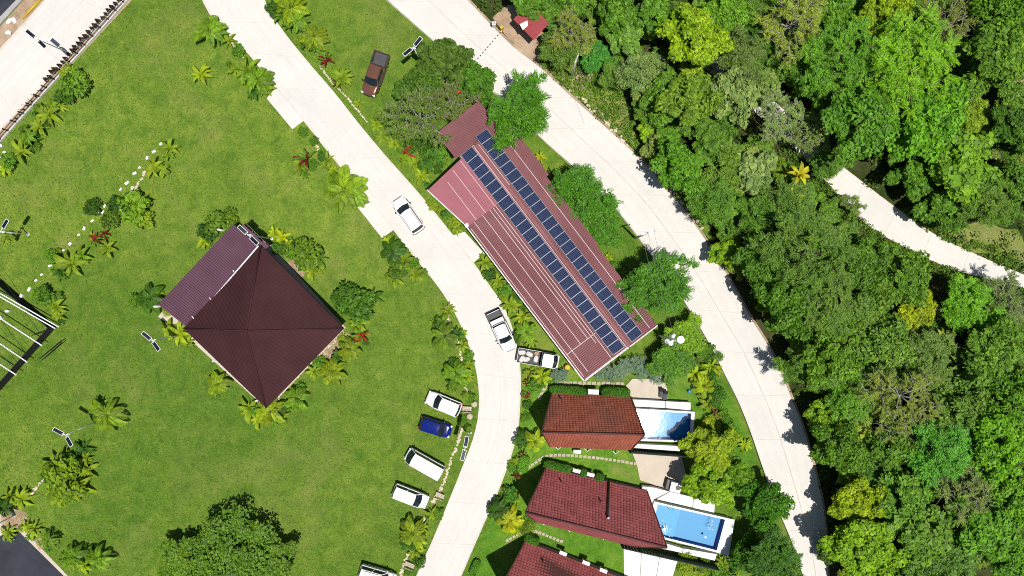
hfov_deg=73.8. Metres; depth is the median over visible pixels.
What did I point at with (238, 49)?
shrub
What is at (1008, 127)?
tree
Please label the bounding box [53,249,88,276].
broad leaf plant
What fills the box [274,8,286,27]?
broad leaf plant
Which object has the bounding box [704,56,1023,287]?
forest path
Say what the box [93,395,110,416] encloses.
broad leaf plant
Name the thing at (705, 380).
palm
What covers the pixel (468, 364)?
broad leaf plant
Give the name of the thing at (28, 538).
broad leaf plant
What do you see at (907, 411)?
young tree
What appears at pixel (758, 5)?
young tree
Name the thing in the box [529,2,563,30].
tree
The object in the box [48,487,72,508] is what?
broad leaf plant
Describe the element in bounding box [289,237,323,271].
shrub
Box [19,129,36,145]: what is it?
palm
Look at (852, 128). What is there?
young tree
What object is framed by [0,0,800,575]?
ground
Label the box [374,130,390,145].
broad leaf plant
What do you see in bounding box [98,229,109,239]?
red leaf plant
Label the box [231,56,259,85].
broad leaf plant
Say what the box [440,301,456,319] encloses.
broad leaf plant
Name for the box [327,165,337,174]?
broad leaf plant
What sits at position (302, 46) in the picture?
broad leaf plant
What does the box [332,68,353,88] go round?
broad leaf plant
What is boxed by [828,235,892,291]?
tree
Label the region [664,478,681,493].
pool heater
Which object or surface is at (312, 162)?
shrub
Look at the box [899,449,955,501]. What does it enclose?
tree
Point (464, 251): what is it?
kerb
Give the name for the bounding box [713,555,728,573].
broad leaf plant
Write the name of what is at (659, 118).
tree
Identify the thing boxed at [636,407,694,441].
swimming pool
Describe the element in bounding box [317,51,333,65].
red leaf plant
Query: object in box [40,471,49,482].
broad leaf plant
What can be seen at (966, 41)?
young tree
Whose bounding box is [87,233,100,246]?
red leaf plant
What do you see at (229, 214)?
shrub
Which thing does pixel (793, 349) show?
young tree
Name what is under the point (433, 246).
driveway
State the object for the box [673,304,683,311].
shrub
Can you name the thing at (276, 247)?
shrub
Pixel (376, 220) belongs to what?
parking pad
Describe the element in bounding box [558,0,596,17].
young tree
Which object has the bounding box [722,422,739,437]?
shrub
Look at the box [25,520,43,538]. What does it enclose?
broad leaf plant
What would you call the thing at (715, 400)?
shrub
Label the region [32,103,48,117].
broad leaf plant
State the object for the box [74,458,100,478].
broad leaf plant
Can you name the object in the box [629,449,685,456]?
privacy fence
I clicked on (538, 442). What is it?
palm
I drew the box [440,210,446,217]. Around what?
shrub
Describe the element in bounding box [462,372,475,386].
broad leaf plant
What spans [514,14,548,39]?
shed
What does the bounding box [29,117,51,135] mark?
broad leaf plant
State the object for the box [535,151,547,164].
broad leaf plant
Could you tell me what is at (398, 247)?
palm
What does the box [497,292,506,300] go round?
broad leaf plant
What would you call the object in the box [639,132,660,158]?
young tree
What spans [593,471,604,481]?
hedge
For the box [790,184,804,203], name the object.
cane plant
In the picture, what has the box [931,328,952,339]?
cane plant
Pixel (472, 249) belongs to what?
walkway
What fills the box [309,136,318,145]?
shrub
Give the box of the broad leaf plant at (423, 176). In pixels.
[413,168,430,186]
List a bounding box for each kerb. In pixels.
[0,0,22,24]
[202,0,479,575]
[264,0,520,575]
[387,0,803,575]
[468,0,829,575]
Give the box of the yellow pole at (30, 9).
[22,0,40,18]
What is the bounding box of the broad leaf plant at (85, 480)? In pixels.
[61,471,96,501]
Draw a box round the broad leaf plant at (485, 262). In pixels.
[476,254,493,271]
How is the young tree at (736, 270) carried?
on the forest floor
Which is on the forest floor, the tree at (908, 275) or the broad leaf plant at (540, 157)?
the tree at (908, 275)
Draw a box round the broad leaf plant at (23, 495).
[13,487,36,509]
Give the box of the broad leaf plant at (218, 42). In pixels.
[211,27,230,44]
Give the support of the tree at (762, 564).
on the ground at (628, 256)
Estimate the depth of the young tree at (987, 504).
79.72 m
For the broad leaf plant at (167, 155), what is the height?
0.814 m
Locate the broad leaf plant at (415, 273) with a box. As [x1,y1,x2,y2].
[409,266,426,284]
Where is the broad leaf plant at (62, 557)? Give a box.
[57,553,67,566]
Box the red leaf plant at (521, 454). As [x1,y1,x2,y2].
[518,450,527,457]
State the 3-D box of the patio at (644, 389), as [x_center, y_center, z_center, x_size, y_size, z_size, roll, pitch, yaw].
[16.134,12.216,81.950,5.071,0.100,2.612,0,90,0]
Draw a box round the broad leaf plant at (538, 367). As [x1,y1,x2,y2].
[530,365,543,374]
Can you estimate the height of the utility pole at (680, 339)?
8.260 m
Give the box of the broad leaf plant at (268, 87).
[255,80,275,96]
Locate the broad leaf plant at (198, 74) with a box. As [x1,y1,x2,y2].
[191,63,212,85]
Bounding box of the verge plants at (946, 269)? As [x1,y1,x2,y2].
[779,137,1023,304]
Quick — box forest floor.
[471,0,1023,575]
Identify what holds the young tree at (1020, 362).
on the forest floor
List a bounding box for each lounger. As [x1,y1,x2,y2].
[659,388,663,397]
[663,391,667,399]
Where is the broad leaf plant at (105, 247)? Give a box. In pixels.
[96,239,117,258]
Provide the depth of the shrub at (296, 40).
81.50 m
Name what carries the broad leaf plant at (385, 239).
on the ground at (628, 256)
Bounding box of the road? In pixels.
[386,0,827,575]
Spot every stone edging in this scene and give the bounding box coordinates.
[28,479,43,496]
[126,171,145,194]
[276,331,343,400]
[320,66,367,121]
[399,517,425,575]
[430,427,463,503]
[446,318,467,392]
[569,89,703,229]
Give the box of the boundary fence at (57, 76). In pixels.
[0,0,128,142]
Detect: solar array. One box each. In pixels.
[461,147,623,354]
[476,129,642,341]
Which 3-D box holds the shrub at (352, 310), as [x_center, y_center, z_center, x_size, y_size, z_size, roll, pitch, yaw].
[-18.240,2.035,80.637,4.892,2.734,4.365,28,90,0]
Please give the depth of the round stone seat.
81.59 m
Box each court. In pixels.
[0,275,61,389]
[0,528,62,575]
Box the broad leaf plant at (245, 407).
[237,396,255,423]
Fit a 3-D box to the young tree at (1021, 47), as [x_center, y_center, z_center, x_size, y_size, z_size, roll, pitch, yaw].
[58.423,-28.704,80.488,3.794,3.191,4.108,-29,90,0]
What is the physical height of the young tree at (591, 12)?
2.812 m
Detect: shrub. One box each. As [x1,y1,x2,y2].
[0,151,17,169]
[31,284,54,305]
[32,142,40,151]
[38,453,86,501]
[41,119,51,128]
[42,249,58,264]
[45,541,53,552]
[53,247,61,255]
[55,87,74,104]
[58,62,75,77]
[58,66,90,97]
[61,452,78,465]
[61,493,75,507]
[83,207,90,215]
[84,197,101,215]
[99,208,119,228]
[105,195,122,213]
[116,188,150,226]
[128,293,142,308]
[134,211,153,229]
[162,309,170,316]
[196,220,218,241]
[205,209,237,238]
[220,206,238,222]
[231,43,244,56]
[248,403,261,417]
[264,0,284,18]
[271,241,286,254]
[285,250,295,260]
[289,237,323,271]
[294,382,305,391]
[295,36,300,44]
[297,125,308,137]
[308,158,319,170]
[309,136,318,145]
[313,356,324,367]
[329,66,338,78]
[330,280,355,309]
[334,286,374,325]
[337,333,348,342]
[358,290,376,307]
[388,261,407,281]
[402,139,415,153]
[404,567,413,575]
[407,256,419,269]
[412,556,425,568]
[414,137,434,151]
[418,147,442,173]
[428,201,437,210]
[431,163,443,173]
[432,315,444,328]
[433,508,443,517]
[436,144,449,164]
[440,209,450,219]
[448,357,457,367]
[459,415,468,423]
[463,350,473,360]
[463,423,470,431]
[465,391,475,402]
[483,268,496,281]
[497,282,512,295]
[503,485,518,503]
[507,462,515,472]
[519,518,535,535]
[521,411,531,421]
[523,400,532,409]
[527,378,542,393]
[550,367,569,382]
[593,364,612,382]
[605,368,617,383]
[610,261,617,267]
[610,357,635,380]
[628,355,651,381]
[647,361,664,385]
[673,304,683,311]
[677,563,693,575]
[679,547,696,566]
[696,558,712,572]
[700,413,721,430]
[702,372,718,388]
[703,353,712,362]
[706,387,727,409]
[708,563,723,575]
[712,350,724,363]
[717,408,729,423]
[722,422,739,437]
[723,568,736,575]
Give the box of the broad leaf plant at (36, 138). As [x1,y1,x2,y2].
[24,135,44,153]
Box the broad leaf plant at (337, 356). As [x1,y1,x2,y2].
[331,347,344,360]
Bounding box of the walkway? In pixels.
[453,232,483,261]
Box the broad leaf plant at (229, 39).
[221,34,237,47]
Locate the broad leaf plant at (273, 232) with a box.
[267,224,280,239]
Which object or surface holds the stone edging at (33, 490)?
on the ground at (628, 256)
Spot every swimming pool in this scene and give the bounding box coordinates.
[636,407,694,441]
[652,499,729,552]
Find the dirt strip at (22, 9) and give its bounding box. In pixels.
[0,0,43,47]
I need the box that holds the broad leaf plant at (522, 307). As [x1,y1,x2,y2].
[518,303,526,313]
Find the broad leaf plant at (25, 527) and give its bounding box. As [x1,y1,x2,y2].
[20,519,31,533]
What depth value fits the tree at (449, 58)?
77.94 m
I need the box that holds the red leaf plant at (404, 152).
[396,144,414,162]
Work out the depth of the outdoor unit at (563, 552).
80.50 m
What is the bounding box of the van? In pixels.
[404,448,444,480]
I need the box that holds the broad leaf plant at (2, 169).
[0,162,12,176]
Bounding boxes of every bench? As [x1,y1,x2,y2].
[403,561,413,570]
[434,491,444,500]
[462,406,471,412]
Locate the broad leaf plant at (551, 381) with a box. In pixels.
[547,375,556,384]
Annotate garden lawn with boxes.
[465,379,639,575]
[669,352,754,466]
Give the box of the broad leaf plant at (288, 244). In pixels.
[283,240,292,252]
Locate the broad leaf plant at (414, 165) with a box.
[407,155,421,171]
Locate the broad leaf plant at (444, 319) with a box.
[437,314,448,332]
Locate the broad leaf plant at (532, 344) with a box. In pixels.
[523,337,538,348]
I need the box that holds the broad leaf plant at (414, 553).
[407,544,425,558]
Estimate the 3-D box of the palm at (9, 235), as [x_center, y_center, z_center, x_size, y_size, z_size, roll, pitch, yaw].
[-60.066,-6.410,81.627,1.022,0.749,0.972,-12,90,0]
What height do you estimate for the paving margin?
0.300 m
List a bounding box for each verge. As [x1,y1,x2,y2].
[541,60,655,165]
[668,186,713,242]
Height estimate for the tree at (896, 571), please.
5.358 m
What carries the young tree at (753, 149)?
on the forest floor
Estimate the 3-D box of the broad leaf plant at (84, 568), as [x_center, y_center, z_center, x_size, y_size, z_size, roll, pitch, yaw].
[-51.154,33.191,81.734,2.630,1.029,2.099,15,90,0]
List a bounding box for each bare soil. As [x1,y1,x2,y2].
[1,509,27,527]
[35,538,43,549]
[288,259,304,277]
[319,333,351,359]
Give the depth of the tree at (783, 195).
77.19 m
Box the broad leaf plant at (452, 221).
[445,215,458,227]
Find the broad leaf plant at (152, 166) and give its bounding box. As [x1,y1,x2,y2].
[145,156,162,178]
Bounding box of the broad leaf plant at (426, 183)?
[422,180,431,187]
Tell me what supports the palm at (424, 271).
on the ground at (628, 256)
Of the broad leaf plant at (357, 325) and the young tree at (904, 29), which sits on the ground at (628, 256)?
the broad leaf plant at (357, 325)
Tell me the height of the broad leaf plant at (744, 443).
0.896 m
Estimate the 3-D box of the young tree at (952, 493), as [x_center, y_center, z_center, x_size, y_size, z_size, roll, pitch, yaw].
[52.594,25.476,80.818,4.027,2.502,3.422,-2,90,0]
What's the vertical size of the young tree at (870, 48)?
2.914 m
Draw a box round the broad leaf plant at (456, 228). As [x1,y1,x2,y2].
[451,221,464,235]
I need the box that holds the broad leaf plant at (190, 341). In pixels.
[182,335,194,347]
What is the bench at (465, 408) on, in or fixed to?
on the ground at (628, 256)
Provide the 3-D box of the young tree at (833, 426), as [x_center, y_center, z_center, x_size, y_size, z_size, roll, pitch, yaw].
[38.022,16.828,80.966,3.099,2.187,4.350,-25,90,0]
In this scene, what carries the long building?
on the ground at (628, 256)
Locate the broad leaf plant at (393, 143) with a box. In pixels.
[386,137,399,151]
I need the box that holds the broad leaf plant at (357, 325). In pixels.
[348,314,368,332]
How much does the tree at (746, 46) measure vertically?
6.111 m
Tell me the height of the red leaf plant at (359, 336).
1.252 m
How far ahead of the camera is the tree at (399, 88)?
79.10 m
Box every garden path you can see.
[506,529,563,542]
[528,454,636,468]
[538,381,623,399]
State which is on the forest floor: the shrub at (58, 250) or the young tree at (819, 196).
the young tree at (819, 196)
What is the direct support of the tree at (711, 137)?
on the forest floor
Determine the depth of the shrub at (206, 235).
80.83 m
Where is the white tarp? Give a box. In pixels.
[520,21,527,29]
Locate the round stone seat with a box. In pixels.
[467,413,472,419]
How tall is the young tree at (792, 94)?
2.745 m
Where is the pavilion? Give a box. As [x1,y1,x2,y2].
[153,223,343,407]
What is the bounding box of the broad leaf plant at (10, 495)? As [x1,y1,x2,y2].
[0,486,17,506]
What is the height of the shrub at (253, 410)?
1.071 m
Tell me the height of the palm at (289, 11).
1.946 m
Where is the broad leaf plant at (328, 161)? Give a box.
[319,151,334,168]
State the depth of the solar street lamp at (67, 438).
75.54 m
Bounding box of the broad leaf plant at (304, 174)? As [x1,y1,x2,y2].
[301,168,309,178]
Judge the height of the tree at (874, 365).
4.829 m
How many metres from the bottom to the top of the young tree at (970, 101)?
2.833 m
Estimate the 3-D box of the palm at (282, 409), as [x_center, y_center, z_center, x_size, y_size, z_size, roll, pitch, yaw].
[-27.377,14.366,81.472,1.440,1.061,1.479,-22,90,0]
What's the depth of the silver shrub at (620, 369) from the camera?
80.85 m
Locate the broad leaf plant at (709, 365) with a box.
[702,359,721,373]
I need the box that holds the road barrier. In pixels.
[476,25,503,60]
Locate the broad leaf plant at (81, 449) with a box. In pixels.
[73,438,96,456]
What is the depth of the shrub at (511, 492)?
81.08 m
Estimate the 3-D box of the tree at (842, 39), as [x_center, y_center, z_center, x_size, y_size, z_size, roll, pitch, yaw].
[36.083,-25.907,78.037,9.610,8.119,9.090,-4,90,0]
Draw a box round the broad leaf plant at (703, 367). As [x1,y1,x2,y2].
[698,362,707,370]
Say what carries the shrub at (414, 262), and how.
on the ground at (628, 256)
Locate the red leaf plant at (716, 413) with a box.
[706,407,722,421]
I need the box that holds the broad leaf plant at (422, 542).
[410,532,428,549]
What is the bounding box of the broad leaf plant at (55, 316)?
[51,311,66,321]
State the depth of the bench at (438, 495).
81.53 m
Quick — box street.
[0,0,122,130]
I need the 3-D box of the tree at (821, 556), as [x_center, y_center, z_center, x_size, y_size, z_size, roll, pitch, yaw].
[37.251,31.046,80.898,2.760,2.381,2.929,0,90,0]
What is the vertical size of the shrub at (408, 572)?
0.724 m
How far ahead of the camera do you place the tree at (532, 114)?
76.59 m
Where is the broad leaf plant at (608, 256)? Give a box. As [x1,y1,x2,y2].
[605,252,612,260]
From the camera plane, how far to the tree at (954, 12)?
76.75 m
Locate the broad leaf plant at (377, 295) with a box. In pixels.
[366,286,384,307]
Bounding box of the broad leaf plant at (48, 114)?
[35,101,62,128]
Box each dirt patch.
[493,5,542,61]
[572,71,592,89]
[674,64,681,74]
[947,222,1023,266]
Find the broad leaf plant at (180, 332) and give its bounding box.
[167,321,189,345]
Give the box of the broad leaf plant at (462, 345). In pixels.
[456,338,469,352]
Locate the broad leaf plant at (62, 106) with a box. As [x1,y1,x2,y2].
[53,99,70,112]
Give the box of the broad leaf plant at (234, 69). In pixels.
[227,63,239,77]
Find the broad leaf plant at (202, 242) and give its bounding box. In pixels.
[197,234,209,249]
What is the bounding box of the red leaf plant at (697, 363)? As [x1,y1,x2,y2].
[691,355,703,365]
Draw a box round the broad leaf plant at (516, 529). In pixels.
[509,521,523,535]
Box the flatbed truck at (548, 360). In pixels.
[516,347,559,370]
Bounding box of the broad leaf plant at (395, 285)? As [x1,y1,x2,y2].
[386,276,404,289]
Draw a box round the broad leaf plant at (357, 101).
[353,98,363,106]
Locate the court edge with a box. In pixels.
[0,514,66,575]
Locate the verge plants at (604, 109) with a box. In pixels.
[538,59,703,227]
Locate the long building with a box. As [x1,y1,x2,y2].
[427,101,657,380]
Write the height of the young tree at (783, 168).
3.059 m
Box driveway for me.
[203,0,520,575]
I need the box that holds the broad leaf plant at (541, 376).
[531,367,552,385]
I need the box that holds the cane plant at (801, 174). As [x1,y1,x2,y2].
[787,161,809,185]
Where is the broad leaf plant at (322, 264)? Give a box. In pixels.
[311,251,328,269]
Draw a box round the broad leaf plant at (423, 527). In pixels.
[419,521,427,534]
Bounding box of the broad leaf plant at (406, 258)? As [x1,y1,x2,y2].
[393,248,414,268]
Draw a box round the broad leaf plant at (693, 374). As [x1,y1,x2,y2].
[687,365,707,383]
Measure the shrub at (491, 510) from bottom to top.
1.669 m
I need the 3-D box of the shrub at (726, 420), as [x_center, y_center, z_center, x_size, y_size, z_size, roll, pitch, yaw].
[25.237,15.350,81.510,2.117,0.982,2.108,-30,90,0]
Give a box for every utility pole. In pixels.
[571,53,578,77]
[634,230,655,238]
[658,333,684,345]
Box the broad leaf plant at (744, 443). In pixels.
[737,437,751,451]
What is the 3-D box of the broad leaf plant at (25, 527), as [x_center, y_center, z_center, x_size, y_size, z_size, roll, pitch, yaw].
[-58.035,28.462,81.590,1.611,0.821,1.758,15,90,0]
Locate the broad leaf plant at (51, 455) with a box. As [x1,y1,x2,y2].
[40,447,70,473]
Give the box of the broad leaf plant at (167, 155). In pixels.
[162,150,174,160]
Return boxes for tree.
[156,535,205,575]
[186,504,275,575]
[254,530,298,575]
[373,81,459,150]
[391,69,415,104]
[408,59,445,101]
[413,36,474,81]
[422,77,483,124]
[448,59,496,107]
[486,68,551,156]
[511,0,554,16]
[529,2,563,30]
[537,29,582,71]
[538,29,561,52]
[545,163,623,220]
[548,5,596,50]
[554,0,576,30]
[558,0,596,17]
[577,35,596,56]
[580,40,616,74]
[581,206,623,249]
[585,0,601,25]
[596,0,636,40]
[598,54,627,90]
[605,23,646,58]
[613,50,668,96]
[615,249,700,322]
[622,47,643,60]
[629,68,646,101]
[630,0,673,39]
[631,100,654,128]
[636,122,657,142]
[638,67,686,127]
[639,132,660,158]
[642,16,657,40]
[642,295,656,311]
[645,334,696,388]
[649,136,704,196]
[650,125,680,152]
[653,45,675,70]
[654,70,723,127]
[655,0,684,44]
[655,2,734,65]
[664,312,707,355]
[667,117,704,139]
[677,165,716,200]
[678,426,742,472]
[679,61,707,80]
[679,461,735,508]
[684,176,738,228]
[691,0,710,14]
[691,109,732,164]
[691,140,719,168]
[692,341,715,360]
[699,0,757,34]
[703,141,755,191]
[707,233,740,268]
[708,65,761,129]
[710,105,739,135]
[711,215,758,241]
[717,188,749,219]
[718,25,768,86]
[718,450,755,498]
[725,260,747,280]
[726,529,760,572]
[730,233,799,284]
[732,145,761,195]
[734,149,777,194]
[734,192,790,235]
[736,479,795,535]
[743,16,781,64]
[743,134,777,156]
[745,0,779,23]
[745,210,860,293]
[746,526,806,575]
[750,261,816,341]
[751,0,828,69]
[752,176,826,231]
[754,279,791,312]
[755,67,781,106]
[757,82,808,144]
[763,54,805,90]
[770,0,792,17]
[770,156,799,189]
[770,340,844,391]
[772,32,807,63]
[782,311,823,353]
[784,17,817,56]
[785,117,830,153]
[787,57,836,110]
[789,341,799,354]
[790,88,803,98]
[791,182,824,214]
[793,0,811,10]
[794,13,883,96]
[795,267,872,343]
[798,102,836,136]
[800,324,860,387]
[803,392,840,437]
[806,147,847,181]
[807,420,876,473]
[809,0,857,34]
[814,196,840,229]
[814,213,859,259]
[814,386,832,393]
[814,433,840,467]
[815,41,844,61]
[815,541,831,564]
[818,292,888,345]
[818,519,912,575]
[820,66,902,167]
[823,421,841,435]
[824,281,854,304]
[824,362,878,424]
[827,475,886,519]
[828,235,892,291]
[832,75,852,97]
[833,103,864,138]
[837,460,862,483]
[837,568,858,575]
[840,194,866,219]
[842,519,866,543]
[847,0,864,13]
[848,297,917,388]
[850,364,953,442]
[850,413,875,428]
[851,0,915,39]
[851,416,878,455]
[855,35,878,74]
[857,277,898,318]
[857,455,903,500]
[859,0,962,125]
[859,504,887,522]
[861,66,883,90]
[862,361,902,392]
[864,423,919,470]
[867,535,902,549]
[869,394,897,425]
[872,241,932,307]
[876,405,904,428]
[877,467,941,521]
[883,153,933,202]
[884,501,958,567]
[886,123,909,167]
[886,552,915,575]
[887,78,969,163]
[887,328,966,389]
[888,64,918,97]
[892,20,930,54]
[892,286,937,335]
[897,355,914,382]
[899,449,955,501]
[900,403,933,436]
[903,541,984,575]
[906,47,929,78]
[906,419,976,489]
[909,0,936,13]
[910,181,963,232]
[912,80,940,95]
[913,440,937,452]
[917,13,960,56]
[917,319,950,353]
[918,0,993,67]
[918,353,967,405]
[925,129,1001,204]
[926,120,966,155]
[930,375,989,435]
[931,462,994,527]
[934,0,957,16]
[937,50,973,92]
[939,272,1007,336]
[942,490,961,518]
[943,493,1018,562]
[953,314,1021,393]
[955,178,1017,231]
[955,293,977,331]
[959,97,994,138]
[960,19,1023,100]
[960,36,973,61]
[961,0,974,26]
[962,91,976,104]
[963,406,987,437]
[966,0,1023,42]
[969,269,1023,327]
[969,412,1023,491]
[970,495,989,509]
[973,202,991,224]
[974,538,990,570]
[980,370,1023,428]
[982,476,1023,532]
[985,534,1023,575]
[986,357,1021,375]
[988,104,1023,155]
[988,158,1023,207]
[990,149,1023,181]
[990,178,1023,226]
[993,80,1023,110]
[996,140,1022,161]
[998,313,1023,357]
[1007,461,1023,479]
[1014,354,1023,371]
[1016,32,1023,54]
[1018,521,1023,536]
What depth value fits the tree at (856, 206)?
79.93 m
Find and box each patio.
[624,549,640,575]
[625,379,666,399]
[633,454,685,488]
[640,550,658,575]
[657,557,676,575]
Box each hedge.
[469,558,480,575]
[517,455,529,472]
[524,533,539,545]
[542,458,562,471]
[549,384,586,394]
[561,462,571,473]
[578,466,586,476]
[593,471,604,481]
[601,386,629,396]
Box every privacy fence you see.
[620,544,720,570]
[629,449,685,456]
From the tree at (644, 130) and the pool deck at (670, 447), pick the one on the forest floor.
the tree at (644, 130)
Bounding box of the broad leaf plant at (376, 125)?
[370,115,382,132]
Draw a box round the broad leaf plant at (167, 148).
[159,138,179,155]
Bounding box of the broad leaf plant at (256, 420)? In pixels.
[250,414,264,430]
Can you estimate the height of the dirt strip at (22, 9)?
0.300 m
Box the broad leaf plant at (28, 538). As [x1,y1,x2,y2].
[24,533,35,540]
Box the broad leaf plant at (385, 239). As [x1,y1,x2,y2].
[382,235,392,243]
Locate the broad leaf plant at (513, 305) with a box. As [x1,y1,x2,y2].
[500,295,521,316]
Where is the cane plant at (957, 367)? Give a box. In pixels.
[936,352,967,374]
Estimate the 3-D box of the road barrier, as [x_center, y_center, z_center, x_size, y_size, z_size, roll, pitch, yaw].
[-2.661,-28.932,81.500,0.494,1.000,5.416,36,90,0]
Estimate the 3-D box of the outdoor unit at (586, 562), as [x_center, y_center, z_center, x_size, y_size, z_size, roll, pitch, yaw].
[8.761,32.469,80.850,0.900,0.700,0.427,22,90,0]
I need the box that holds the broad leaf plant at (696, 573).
[692,568,703,575]
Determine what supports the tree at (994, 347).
on the forest floor
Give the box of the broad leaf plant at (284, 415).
[279,410,289,423]
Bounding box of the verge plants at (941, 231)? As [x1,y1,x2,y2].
[900,207,1023,272]
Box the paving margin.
[158,233,344,399]
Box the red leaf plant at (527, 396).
[522,392,530,399]
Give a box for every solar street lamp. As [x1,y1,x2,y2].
[0,219,29,235]
[25,29,67,52]
[52,422,94,446]
[141,331,178,351]
[237,225,272,245]
[402,36,422,58]
[460,432,470,460]
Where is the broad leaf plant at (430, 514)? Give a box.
[423,506,437,520]
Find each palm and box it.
[0,497,13,516]
[6,231,13,237]
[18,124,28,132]
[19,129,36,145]
[38,529,59,548]
[46,99,57,108]
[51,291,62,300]
[61,543,88,566]
[69,559,81,569]
[85,543,116,570]
[90,399,128,431]
[135,283,163,313]
[154,164,169,177]
[192,15,227,46]
[207,371,232,394]
[242,66,274,94]
[255,398,284,424]
[273,0,309,27]
[278,403,287,413]
[284,387,309,412]
[286,12,310,32]
[299,24,329,50]
[310,42,319,52]
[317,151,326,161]
[317,265,325,273]
[319,357,347,386]
[323,164,368,214]
[337,337,362,361]
[342,180,368,207]
[368,113,377,122]
[380,236,408,263]
[399,515,426,546]
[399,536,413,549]
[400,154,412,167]
[419,268,427,277]
[431,322,458,350]
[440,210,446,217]
[442,359,471,388]
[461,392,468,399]
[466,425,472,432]
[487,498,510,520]
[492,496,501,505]
[495,502,524,532]
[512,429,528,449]
[513,332,524,345]
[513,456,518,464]
[515,321,537,343]
[525,429,545,452]
[692,373,714,396]
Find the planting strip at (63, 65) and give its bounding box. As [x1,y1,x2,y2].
[0,0,131,136]
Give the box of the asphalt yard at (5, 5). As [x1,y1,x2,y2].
[0,0,14,15]
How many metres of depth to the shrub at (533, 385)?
81.19 m
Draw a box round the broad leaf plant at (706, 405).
[698,393,716,412]
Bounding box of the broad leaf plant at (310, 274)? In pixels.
[305,266,322,280]
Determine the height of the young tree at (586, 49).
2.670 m
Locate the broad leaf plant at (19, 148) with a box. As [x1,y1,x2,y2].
[11,138,32,164]
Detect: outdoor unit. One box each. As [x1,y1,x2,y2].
[559,549,566,555]
[572,467,580,473]
[573,449,580,453]
[582,558,589,565]
[586,471,594,476]
[587,388,598,394]
[599,566,607,573]
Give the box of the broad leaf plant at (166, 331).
[161,318,176,337]
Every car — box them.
[358,563,396,575]
[391,195,424,235]
[391,483,429,508]
[418,416,452,437]
[424,390,462,416]
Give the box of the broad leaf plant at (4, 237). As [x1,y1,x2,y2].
[2,233,13,243]
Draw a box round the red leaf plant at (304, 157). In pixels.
[291,148,315,167]
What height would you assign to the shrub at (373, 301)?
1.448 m
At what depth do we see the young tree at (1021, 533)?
79.86 m
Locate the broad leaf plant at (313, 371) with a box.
[304,364,320,379]
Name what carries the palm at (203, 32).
on the ground at (628, 256)
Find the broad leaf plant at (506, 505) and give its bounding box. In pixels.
[495,492,508,506]
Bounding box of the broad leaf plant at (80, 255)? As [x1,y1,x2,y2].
[70,244,92,264]
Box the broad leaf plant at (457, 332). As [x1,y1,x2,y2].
[451,325,465,340]
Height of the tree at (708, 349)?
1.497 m
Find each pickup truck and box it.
[361,50,390,96]
[486,308,516,352]
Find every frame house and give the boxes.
[506,542,622,575]
[525,468,667,548]
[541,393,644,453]
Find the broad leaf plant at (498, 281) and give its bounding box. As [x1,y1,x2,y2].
[490,273,507,287]
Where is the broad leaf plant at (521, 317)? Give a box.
[511,308,532,329]
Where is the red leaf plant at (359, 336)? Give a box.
[350,327,368,342]
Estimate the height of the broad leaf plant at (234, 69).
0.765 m
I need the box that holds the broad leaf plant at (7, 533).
[0,522,17,541]
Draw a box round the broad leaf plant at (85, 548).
[80,544,93,557]
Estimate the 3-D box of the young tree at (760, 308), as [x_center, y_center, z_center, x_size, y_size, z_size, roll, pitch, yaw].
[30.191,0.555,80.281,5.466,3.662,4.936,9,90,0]
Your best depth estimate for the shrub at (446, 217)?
81.49 m
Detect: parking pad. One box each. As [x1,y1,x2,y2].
[267,89,302,128]
[358,203,392,237]
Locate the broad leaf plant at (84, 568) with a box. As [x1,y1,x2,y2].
[75,557,92,574]
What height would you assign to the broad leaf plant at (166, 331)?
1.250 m
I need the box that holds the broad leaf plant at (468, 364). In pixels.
[463,360,475,369]
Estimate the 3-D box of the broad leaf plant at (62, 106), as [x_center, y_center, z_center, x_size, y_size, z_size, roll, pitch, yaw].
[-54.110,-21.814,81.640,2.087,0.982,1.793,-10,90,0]
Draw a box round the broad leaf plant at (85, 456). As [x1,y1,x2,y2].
[81,452,93,461]
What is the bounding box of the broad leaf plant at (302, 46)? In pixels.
[298,37,312,50]
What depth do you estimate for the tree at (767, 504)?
77.29 m
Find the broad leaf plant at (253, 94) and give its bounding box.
[245,83,260,100]
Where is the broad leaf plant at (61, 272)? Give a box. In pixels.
[50,267,72,282]
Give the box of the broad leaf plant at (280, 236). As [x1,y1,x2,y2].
[274,229,291,245]
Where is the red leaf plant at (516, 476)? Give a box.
[511,473,520,480]
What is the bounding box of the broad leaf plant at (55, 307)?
[43,296,68,319]
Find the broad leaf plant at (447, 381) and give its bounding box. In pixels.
[445,377,459,390]
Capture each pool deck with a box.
[632,398,664,407]
[634,442,679,450]
[640,484,668,501]
[656,491,692,506]
[664,400,690,409]
[666,541,682,552]
[682,546,716,560]
[693,499,714,511]
[719,517,734,554]
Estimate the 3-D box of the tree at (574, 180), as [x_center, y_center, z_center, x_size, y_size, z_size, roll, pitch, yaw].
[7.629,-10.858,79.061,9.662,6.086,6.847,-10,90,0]
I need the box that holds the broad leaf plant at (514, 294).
[511,289,520,300]
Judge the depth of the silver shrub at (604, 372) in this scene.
80.85 m
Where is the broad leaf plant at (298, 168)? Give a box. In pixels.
[291,158,311,174]
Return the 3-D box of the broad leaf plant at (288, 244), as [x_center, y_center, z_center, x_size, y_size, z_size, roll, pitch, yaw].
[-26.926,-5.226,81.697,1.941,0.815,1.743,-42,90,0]
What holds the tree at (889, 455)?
on the forest floor

